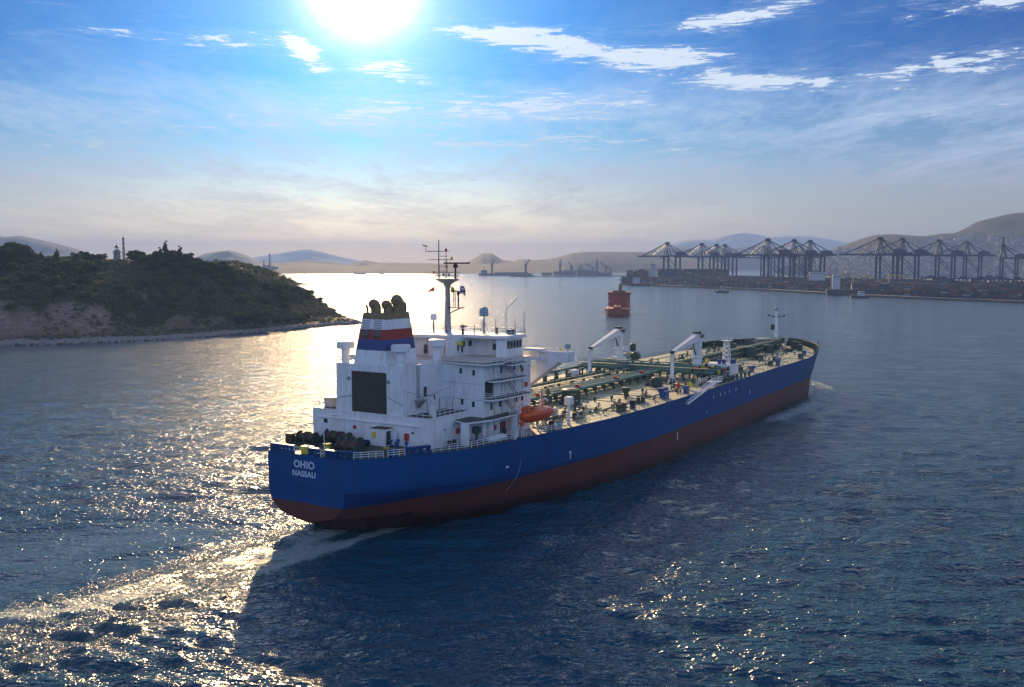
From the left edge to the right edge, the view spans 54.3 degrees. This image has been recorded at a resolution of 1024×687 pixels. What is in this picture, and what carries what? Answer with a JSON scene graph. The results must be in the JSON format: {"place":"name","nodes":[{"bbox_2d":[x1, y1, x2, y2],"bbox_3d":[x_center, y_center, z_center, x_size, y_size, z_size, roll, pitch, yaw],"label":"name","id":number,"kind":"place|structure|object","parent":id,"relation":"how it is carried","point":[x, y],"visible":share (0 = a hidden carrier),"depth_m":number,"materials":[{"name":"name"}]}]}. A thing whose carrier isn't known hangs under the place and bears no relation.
{"place":"outdoors","nodes":[
{"label":"outdoors","id":0,"kind":"place"},
{"bbox_2d":[0,236,80,256],"bbox_3d":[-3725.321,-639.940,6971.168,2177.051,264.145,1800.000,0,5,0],"label":"hills","id":1,"kind":"structure","parent":0,"point":[45,248],"depth_m":6738.87,"materials":[{"name":"grey stone"}]},
{"bbox_2d":[0,259,360,344],"bbox_3d":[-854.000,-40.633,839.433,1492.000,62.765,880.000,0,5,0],"label":"island","id":2,"kind":"structure","parent":0,"point":[21,320],"depth_m":624.96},
{"bbox_2d":[0,247,16,259],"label":"pine tree","id":3,"kind":"object","parent":2,"relation":"on","point":[6,249],"visible":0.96,"depth_m":716.27,"materials":[{"name":"green plant"}]},
{"bbox_2d":[4,303,16,314],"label":"pine tree","id":4,"kind":"object","parent":2,"relation":"on","point":[9,306],"visible":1,"depth_m":608.61,"materials":[{"name":"green plant"}]},
{"bbox_2d":[2,248,21,260],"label":"pine tree","id":5,"kind":"object","parent":2,"relation":"on","point":[8,254],"visible":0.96,"depth_m":717.13,"materials":[{"name":"green plant"}]},
{"bbox_2d":[8,241,27,248],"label":"pine tree","id":6,"kind":"object","parent":2,"relation":"on","point":[11,244],"visible":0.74,"depth_m":723.27,"materials":[{"name":"green plant"}]},
{"bbox_2d":[12,250,29,258],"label":"pine tree","id":7,"kind":"object","parent":2,"relation":"on","point":[22,253],"visible":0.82,"depth_m":717.68,"materials":[{"name":"green plant"}]},
{"bbox_2d":[12,246,33,251],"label":"pine tree","id":8,"kind":"object","parent":2,"relation":"on","point":[27,248],"visible":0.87,"depth_m":724.82,"materials":[{"name":"green plant"}]},
{"bbox_2d":[31,254,43,259],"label":"pine tree","id":9,"kind":"object","parent":2,"relation":"on","point":[36,256],"visible":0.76,"depth_m":722.45,"materials":[{"name":"green plant"}]},
{"bbox_2d":[51,253,56,262],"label":"pine tree","id":10,"kind":"object","parent":2,"relation":"on","point":[53,259],"visible":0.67,"depth_m":720.78,"materials":[{"name":"green plant"}]},
{"bbox_2d":[54,248,60,261],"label":"pine tree","id":11,"kind":"object","parent":2,"relation":"on","point":[57,254],"visible":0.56,"depth_m":731.49,"materials":[{"name":"green plant"}]},
{"bbox_2d":[69,252,81,263],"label":"pine tree","id":12,"kind":"object","parent":2,"relation":"on","point":[75,255],"visible":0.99,"depth_m":728.07,"materials":[{"name":"green plant"}]},
{"bbox_2d":[78,251,90,261],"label":"pine tree","id":13,"kind":"object","parent":2,"relation":"on","point":[84,254],"visible":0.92,"depth_m":751.18,"materials":[{"name":"green plant"}]},
{"bbox_2d":[82,253,100,260],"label":"pine tree","id":14,"kind":"object","parent":2,"relation":"on","point":[91,257],"visible":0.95,"depth_m":754.85,"materials":[{"name":"green plant"}]},
{"bbox_2d":[93,253,107,259],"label":"pine tree","id":15,"kind":"object","parent":2,"relation":"on","point":[99,256],"visible":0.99,"depth_m":753.44,"materials":[{"name":"green plant"}]},
{"bbox_2d":[113,244,120,260],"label":"lighthouse","id":16,"kind":"object","parent":2,"relation":"on","point":[116,252],"visible":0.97,"depth_m":770.04,"materials":[{"name":"paint"}]},
{"bbox_2d":[112,284,128,292],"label":"pine tree","id":17,"kind":"object","parent":2,"relation":"on","point":[121,287],"visible":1,"depth_m":665.00,"materials":[{"name":"green plant"}]},
{"bbox_2d":[122,237,124,258],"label":"radio mast","id":18,"kind":"object","parent":2,"relation":"on","point":[123,252],"visible":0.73,"depth_m":776.38,"materials":[{"name":"grey metal"}]},
{"bbox_2d":[128,250,139,253],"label":"pine tree","id":19,"kind":"object","parent":2,"relation":"on","point":[134,251],"visible":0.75,"depth_m":751.96,"materials":[{"name":"green plant"}]},
{"bbox_2d":[129,254,139,261],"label":"pine tree","id":20,"kind":"object","parent":2,"relation":"on","point":[134,257],"visible":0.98,"depth_m":741.53,"materials":[{"name":"green plant"}]},
{"bbox_2d":[135,251,145,255],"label":"pine tree","id":21,"kind":"object","parent":2,"relation":"on","point":[141,253],"visible":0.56,"depth_m":751.40,"materials":[{"name":"green plant"}]},
{"bbox_2d":[137,254,151,264],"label":"pine tree","id":22,"kind":"object","parent":2,"relation":"on","point":[142,258],"visible":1,"depth_m":738.07,"materials":[{"name":"green plant"}]},
{"bbox_2d":[155,247,165,263],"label":"pine tree","id":23,"kind":"object","parent":2,"relation":"on","point":[160,258],"visible":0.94,"depth_m":746.67,"materials":[{"name":"green plant"}]},
{"bbox_2d":[162,240,170,255],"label":"pine tree","id":24,"kind":"object","parent":2,"relation":"on","point":[165,250],"visible":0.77,"depth_m":757.53,"materials":[{"name":"green plant"}]},
{"bbox_2d":[169,250,180,262],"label":"pine tree","id":25,"kind":"object","parent":2,"relation":"on","point":[175,254],"visible":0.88,"depth_m":760.31,"materials":[{"name":"green plant"}]},
{"bbox_2d":[176,246,181,263],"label":"pine tree","id":26,"kind":"object","parent":2,"relation":"on","point":[179,252],"visible":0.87,"depth_m":764.60,"materials":[{"name":"green plant"}]},
{"bbox_2d":[0,255,358,339],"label":"scrub","id":27,"kind":"object","parent":2,"relation":"on","point":[312,305],"visible":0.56,"depth_m":690.92,"materials":[{"name":"green plant"}]},
{"bbox_2d":[0,320,360,345],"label":"beach stones","id":28,"kind":"object","parent":2,"relation":"on","point":[110,340],"visible":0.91,"depth_m":620.54,"materials":[{"name":"grey stone"}]},
{"bbox_2d":[179,252,185,267],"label":"pine tree","id":29,"kind":"object","parent":2,"relation":"on","point":[182,264],"visible":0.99,"depth_m":758.95,"materials":[{"name":"green plant"}]},
{"bbox_2d":[184,256,189,263],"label":"pine tree","id":30,"kind":"object","parent":2,"relation":"on","point":[187,258],"visible":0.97,"depth_m":763.03,"materials":[{"name":"green plant"}]},
{"bbox_2d":[183,253,193,260],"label":"pine tree","id":31,"kind":"object","parent":2,"relation":"on","point":[191,255],"visible":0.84,"depth_m":768.89,"materials":[{"name":"green plant"}]},
{"bbox_2d":[186,261,197,267],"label":"pine tree","id":32,"kind":"object","parent":2,"relation":"on","point":[191,264],"visible":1,"depth_m":765.21,"materials":[{"name":"green plant"}]},
{"bbox_2d":[212,264,219,270],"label":"pine tree","id":33,"kind":"object","parent":2,"relation":"on","point":[217,266],"visible":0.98,"depth_m":774.16,"materials":[{"name":"green plant"}]},
{"bbox_2d":[218,261,227,268],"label":"pine tree","id":34,"kind":"object","parent":2,"relation":"on","point":[223,263],"visible":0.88,"depth_m":783.89,"materials":[{"name":"green plant"}]},
{"bbox_2d":[234,315,247,329],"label":"pine tree","id":35,"kind":"object","parent":2,"relation":"on","point":[241,319],"visible":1,"depth_m":674.90,"materials":[{"name":"green plant"}]},
{"bbox_2d":[255,316,269,328],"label":"pine tree","id":36,"kind":"object","parent":2,"relation":"on","point":[262,320],"visible":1,"depth_m":689.36,"materials":[{"name":"green plant"}]},
{"bbox_2d":[261,283,270,290],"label":"pine tree","id":37,"kind":"object","parent":2,"relation":"on","point":[266,286],"visible":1,"depth_m":793.01,"materials":[{"name":"green plant"}]},
{"bbox_2d":[261,309,273,325],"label":"pine tree","id":38,"kind":"object","parent":2,"relation":"on","point":[267,311],"visible":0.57,"depth_m":705.43,"materials":[{"name":"green plant"}]},
{"bbox_2d":[261,312,275,326],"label":"pine tree","id":39,"kind":"object","parent":2,"relation":"on","point":[272,316],"visible":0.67,"depth_m":700.01,"materials":[{"name":"green plant"}]},
{"bbox_2d":[281,317,290,325],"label":"pine tree","id":40,"kind":"object","parent":2,"relation":"on","point":[286,319],"visible":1,"depth_m":715.89,"materials":[{"name":"green plant"}]},
{"bbox_2d":[289,287,297,292],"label":"pine tree","id":41,"kind":"object","parent":2,"relation":"on","point":[293,289],"visible":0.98,"depth_m":829.93,"materials":[{"name":"green plant"}]},
{"bbox_2d":[297,290,305,296],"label":"pine tree","id":42,"kind":"object","parent":2,"relation":"on","point":[301,293],"visible":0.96,"depth_m":833.33,"materials":[{"name":"green plant"}]},
{"bbox_2d":[299,316,307,323],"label":"pine tree","id":43,"kind":"object","parent":2,"relation":"on","point":[303,318],"visible":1,"depth_m":735.07,"materials":[{"name":"green plant"}]},
{"bbox_2d":[302,314,311,322],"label":"pine tree","id":44,"kind":"object","parent":2,"relation":"on","point":[307,316],"visible":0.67,"depth_m":744.53,"materials":[{"name":"green plant"}]},
{"bbox_2d":[306,290,314,294],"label":"pine tree","id":45,"kind":"object","parent":2,"relation":"on","point":[311,292],"visible":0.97,"depth_m":867.31,"materials":[{"name":"green plant"}]},
{"bbox_2d":[195,250,260,263],"bbox_3d":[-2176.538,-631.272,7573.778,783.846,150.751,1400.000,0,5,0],"label":"hills ridge","id":46,"kind":"structure","parent":0,"point":[228,255],"depth_m":7308.53,"materials":[{"name":"grey stone"}]},
{"bbox_2d":[254,249,359,264],"bbox_3d":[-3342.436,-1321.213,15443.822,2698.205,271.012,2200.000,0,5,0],"label":"mountain","id":47,"kind":"structure","parent":0,"point":[294,256],"depth_m":14988.27,"materials":[{"name":"stone"}]},
{"bbox_2d":[293,260,442,265],"bbox_3d":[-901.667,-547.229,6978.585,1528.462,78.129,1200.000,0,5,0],"label":"coast","id":48,"kind":"structure","parent":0,"point":[364,262],"depth_m":6859.69},
{"bbox_2d":[253,263,565,273],"bbox_3d":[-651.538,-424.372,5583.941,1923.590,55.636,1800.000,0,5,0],"label":"coast","id":49,"kind":"structure","parent":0,"point":[385,268],"depth_m":5063.69},
{"bbox_2d":[255,254,277,268],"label":"power station","id":50,"kind":"object","parent":49,"relation":"on","point":[269,266],"visible":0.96,"depth_m":4966.07,"materials":[{"name":"grey concrete"}]},
{"bbox_2d":[0,270,1023,686],"bbox_3d":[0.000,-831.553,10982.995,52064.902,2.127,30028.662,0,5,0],"label":"sea","id":51,"kind":"structure","parent":0,"point":[854,518],"depth_m":175.05,"materials":[{"name":"liquid"}]},
{"bbox_2d":[479,270,531,275],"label":"anchored ship","id":52,"kind":"object","parent":51,"relation":"on","point":[483,273],"visible":0.89,"depth_m":3927.32},
{"bbox_2d":[510,273,533,276],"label":"anchored ship","id":53,"kind":"object","parent":51,"relation":"on","point":[512,275],"visible":0.87,"depth_m":3586.38},
{"bbox_2d":[268,240,818,530],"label":"tanker","id":54,"kind":"object","parent":51,"relation":"on","point":[408,419],"visible":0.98,"depth_m":188.53,"materials":[{"name":"paint"}]},
{"bbox_2d":[460,286,464,294],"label":"flag","id":55,"kind":"object","parent":54,"relation":"attached to","point":[462,288],"visible":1,"depth_m":199.84,"materials":[{"name":"blue fabric"}]},
{"bbox_2d":[485,433,506,442],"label":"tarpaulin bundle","id":56,"kind":"object","parent":54,"relation":"on","point":[495,437],"visible":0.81,"depth_m":183.05,"materials":[{"name":"white fabric"}]},
{"bbox_2d":[519,403,553,425],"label":"lifeboat","id":57,"kind":"object","parent":54,"relation":"hanging from","point":[530,414],"visible":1,"depth_m":188.90,"materials":[{"name":"orange plastic"}]},
{"bbox_2d":[529,275,625,276],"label":"shipyard pier","id":58,"kind":"structure","parent":51,"relation":"in","point":[572,275],"depth_m":3658.80,"materials":[{"name":"concrete"}]},
{"bbox_2d":[524,259,529,274],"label":"jib crane","id":59,"kind":"object","parent":58,"relation":"on","point":[525,265],"visible":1,"depth_m":3607.55,"materials":[{"name":"grey metal"}]},
{"bbox_2d":[542,272,551,274],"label":"shipyard shed","id":60,"kind":"structure","parent":58,"relation":"on","point":[546,273],"depth_m":3741.57,"materials":[{"name":"grey metal"}]},
{"bbox_2d":[559,259,561,274],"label":"jib crane","id":61,"kind":"object","parent":58,"relation":"on","point":[560,273],"visible":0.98,"depth_m":3736.45,"materials":[{"name":"grey metal"}]},
{"bbox_2d":[563,270,575,274],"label":"shipyard shed","id":62,"kind":"structure","parent":58,"relation":"on","point":[569,272],"depth_m":3740.39,"materials":[{"name":"grey metal"}]},
{"bbox_2d":[577,268,586,274],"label":"shipyard shed","id":63,"kind":"structure","parent":58,"relation":"on","point":[581,271],"depth_m":3740.36,"materials":[{"name":"grey metal"}]},
{"bbox_2d":[587,270,598,274],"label":"shipyard shed","id":64,"kind":"structure","parent":58,"relation":"on","point":[592,272],"depth_m":3739.85,"materials":[{"name":"grey metal"}]},
{"bbox_2d":[599,272,610,274],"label":"shipyard shed","id":65,"kind":"structure","parent":58,"relation":"on","point":[604,273],"depth_m":3739.25,"materials":[{"name":"grey metal"}]},
{"bbox_2d":[605,278,630,316],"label":"tanker","id":66,"kind":"object","parent":51,"relation":"on","point":[619,305],"visible":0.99,"depth_m":953.48,"materials":[{"name":"red metal"}]},
{"bbox_2d":[629,275,658,285],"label":"supply ship","id":67,"kind":"object","parent":51,"relation":"on","point":[636,281],"visible":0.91,"depth_m":2117.44,"materials":[{"name":"grey metal"}]},
{"bbox_2d":[621,264,728,282],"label":"container ship","id":68,"kind":"object","parent":51,"relation":"on","point":[649,272],"visible":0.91,"depth_m":2256.62,"materials":[{"name":"grey metal"}]},
{"bbox_2d":[714,286,728,292],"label":"tugboat","id":69,"kind":"object","parent":51,"relation":"on","point":[721,289],"visible":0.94,"depth_m":1614.82,"materials":[{"name":"grey metal"}]},
{"bbox_2d":[850,288,869,297],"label":"tugboat","id":70,"kind":"object","parent":51,"relation":"on","point":[861,294],"visible":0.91,"depth_m":1365.02,"materials":[{"name":"grey metal"}]},
{"bbox_2d":[826,273,925,294],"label":"feeder ship","id":71,"kind":"object","parent":51,"relation":"on","point":[834,289],"visible":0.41,"depth_m":1481.24,"materials":[{"name":"grey metal"}]},
{"bbox_2d":[0,0,1023,262],"label":"sky","id":72,"kind":"structure","parent":0,"point":[379,131],"materials":[{"name":"blue"}]},
{"bbox_2d":[468,252,730,271],"bbox_3d":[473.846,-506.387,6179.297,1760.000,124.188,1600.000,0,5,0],"label":"hill cone","id":73,"kind":"object","parent":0,"point":[620,261],"visible":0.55,"depth_m":5779.12,"materials":[{"name":"beige stone"}]},
{"bbox_2d":[647,246,804,269],"bbox_3d":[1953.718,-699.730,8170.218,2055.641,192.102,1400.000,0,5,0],"label":"hills","id":74,"kind":"structure","parent":0,"point":[748,263],"depth_m":7748.16,"materials":[{"name":"grey stone"}]},
{"bbox_2d":[647,233,848,251],"bbox_3d":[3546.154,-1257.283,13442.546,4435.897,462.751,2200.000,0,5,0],"label":"mountain","id":75,"kind":"structure","parent":0,"point":[739,240],"depth_m":13105.73,"materials":[{"name":"stone"}]},
{"bbox_2d":[622,276,1023,303],"bbox_3d":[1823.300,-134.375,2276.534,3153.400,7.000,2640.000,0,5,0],"label":"harbour ground","id":76,"kind":"structure","parent":0,"point":[921,297],"depth_m":1456.92,"materials":[{"name":"concrete"}]},
{"bbox_2d":[638,242,689,277],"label":"gantry crane","id":77,"kind":"object","parent":76,"relation":"on","point":[680,254],"visible":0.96,"depth_m":2171.58,"materials":[{"name":"grey metal"}]},
{"bbox_2d":[686,243,723,274],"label":"gantry crane","id":78,"kind":"object","parent":76,"relation":"on","point":[713,255],"visible":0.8,"depth_m":2277.89,"materials":[{"name":"grey metal"}]},
{"bbox_2d":[689,244,737,269],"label":"gantry crane","id":79,"kind":"object","parent":76,"relation":"on","point":[727,255],"visible":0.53,"depth_m":2367.01,"materials":[{"name":"grey metal"}]},
{"bbox_2d":[704,244,745,275],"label":"gantry crane","id":80,"kind":"object","parent":76,"relation":"on","point":[722,260],"visible":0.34,"depth_m":2396.43,"materials":[{"name":"grey metal"}]},
{"bbox_2d":[738,246,777,275],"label":"gantry crane","id":81,"kind":"object","parent":76,"relation":"on","point":[761,260],"visible":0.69,"depth_m":2646.46,"materials":[{"name":"grey metal"}]},
{"bbox_2d":[731,238,795,280],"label":"gantry crane","id":82,"kind":"object","parent":76,"relation":"on","point":[784,253],"visible":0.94,"depth_m":1859.99,"materials":[{"name":"grey metal"}]},
{"bbox_2d":[755,246,800,275],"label":"gantry crane","id":83,"kind":"object","parent":76,"relation":"on","point":[784,261],"visible":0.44,"depth_m":2605.76,"materials":[{"name":"grey metal"}]},
{"bbox_2d":[765,239,821,276],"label":"gantry crane","id":84,"kind":"object","parent":76,"relation":"on","point":[809,253],"visible":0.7,"depth_m":1916.42,"materials":[{"name":"grey metal"}]},
{"bbox_2d":[792,246,819,276],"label":"gantry crane","id":85,"kind":"object","parent":76,"relation":"on","point":[802,260],"visible":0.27,"depth_m":2726.26,"materials":[{"name":"grey metal"}]},
{"bbox_2d":[792,240,836,276],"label":"gantry crane","id":86,"kind":"object","parent":76,"relation":"on","point":[825,252],"visible":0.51,"depth_m":1975.98,"materials":[{"name":"grey metal"}]},
{"bbox_2d":[808,272,824,280],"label":"warehouse","id":87,"kind":"structure","parent":76,"relation":"on","point":[816,275],"depth_m":1747.94,"materials":[{"name":"metal"}]},
{"bbox_2d":[628,284,1023,303],"bbox_3d":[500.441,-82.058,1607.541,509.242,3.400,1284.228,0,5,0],"label":"quay fenders","id":88,"kind":"object","parent":76,"relation":"on","point":[843,295],"visible":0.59,"depth_m":1465.18,"materials":[{"name":"rubber"}]},
{"bbox_2d":[640,275,1023,296],"bbox_3d":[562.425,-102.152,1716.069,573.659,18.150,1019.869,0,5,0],"label":"container stacks","id":89,"kind":"object","parent":76,"relation":"on","point":[791,283],"visible":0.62,"depth_m":1702.08,"materials":[{"name":"metal"}]},
{"bbox_2d":[842,273,848,277],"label":"apartment building","id":90,"kind":"structure","parent":76,"relation":"on","point":[845,275],"depth_m":3176.00,"materials":[{"name":"white concrete"}]},
{"bbox_2d":[838,237,912,278],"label":"gantry crane","id":91,"kind":"object","parent":76,"relation":"on","point":[898,252],"visible":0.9,"depth_m":1751.87,"materials":[{"name":"grey metal"}]},
{"bbox_2d":[861,238,933,278],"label":"gantry crane","id":92,"kind":"object","parent":76,"relation":"on","point":[919,252],"visible":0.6,"depth_m":1818.83,"materials":[{"name":"grey metal"}]},
{"bbox_2d":[921,275,938,279],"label":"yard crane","id":93,"kind":"object","parent":76,"relation":"on","point":[929,277],"visible":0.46,"depth_m":1612.84,"materials":[{"name":"metal"}]},
{"bbox_2d":[904,239,968,279],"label":"gantry crane","id":94,"kind":"object","parent":76,"relation":"on","point":[955,253],"visible":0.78,"depth_m":1936.97,"materials":[{"name":"grey metal"}]},
{"bbox_2d":[933,276,952,282],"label":"yard crane","id":95,"kind":"object","parent":76,"relation":"on","point":[942,278],"visible":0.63,"depth_m":1493.84,"materials":[{"name":"metal"}]},
{"bbox_2d":[954,276,972,281],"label":"yard crane","id":96,"kind":"object","parent":76,"relation":"on","point":[963,277],"visible":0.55,"depth_m":1553.49,"materials":[{"name":"metal"}]},
{"bbox_2d":[933,241,994,280],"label":"gantry crane","id":97,"kind":"object","parent":76,"relation":"on","point":[981,253],"visible":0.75,"depth_m":2070.92,"materials":[{"name":"grey metal"}]},
{"bbox_2d":[971,277,991,282],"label":"yard crane","id":98,"kind":"object","parent":76,"relation":"on","point":[982,278],"visible":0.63,"depth_m":1474.54,"materials":[{"name":"metal"}]},
{"bbox_2d":[989,276,1008,282],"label":"yard crane","id":99,"kind":"object","parent":76,"relation":"on","point":[997,277],"visible":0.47,"depth_m":1523.05,"materials":[{"name":"metal"}]},
{"bbox_2d":[994,237,1023,281],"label":"gantry crane","id":100,"kind":"object","parent":76,"relation":"on","point":[1017,256],"visible":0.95,"depth_m":1934.87,"materials":[{"name":"grey metal"}]},
{"bbox_2d":[1007,277,1023,282],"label":"yard crane","id":101,"kind":"object","parent":76,"relation":"on","point":[1017,278],"visible":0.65,"depth_m":1463.49,"materials":[{"name":"metal"}]},
{"bbox_2d":[772,212,1023,271],"bbox_3d":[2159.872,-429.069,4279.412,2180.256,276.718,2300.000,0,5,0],"label":"hill city","id":102,"kind":"object","parent":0,"point":[1009,223],"visible":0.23,"depth_m":4097.80},
{"bbox_2d":[798,232,1023,277],"bbox_3d":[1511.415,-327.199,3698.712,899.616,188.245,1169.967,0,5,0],"label":"hillside houses","id":103,"kind":"structure","parent":102,"relation":"on","point":[842,263],"depth_m":3478.28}
]}

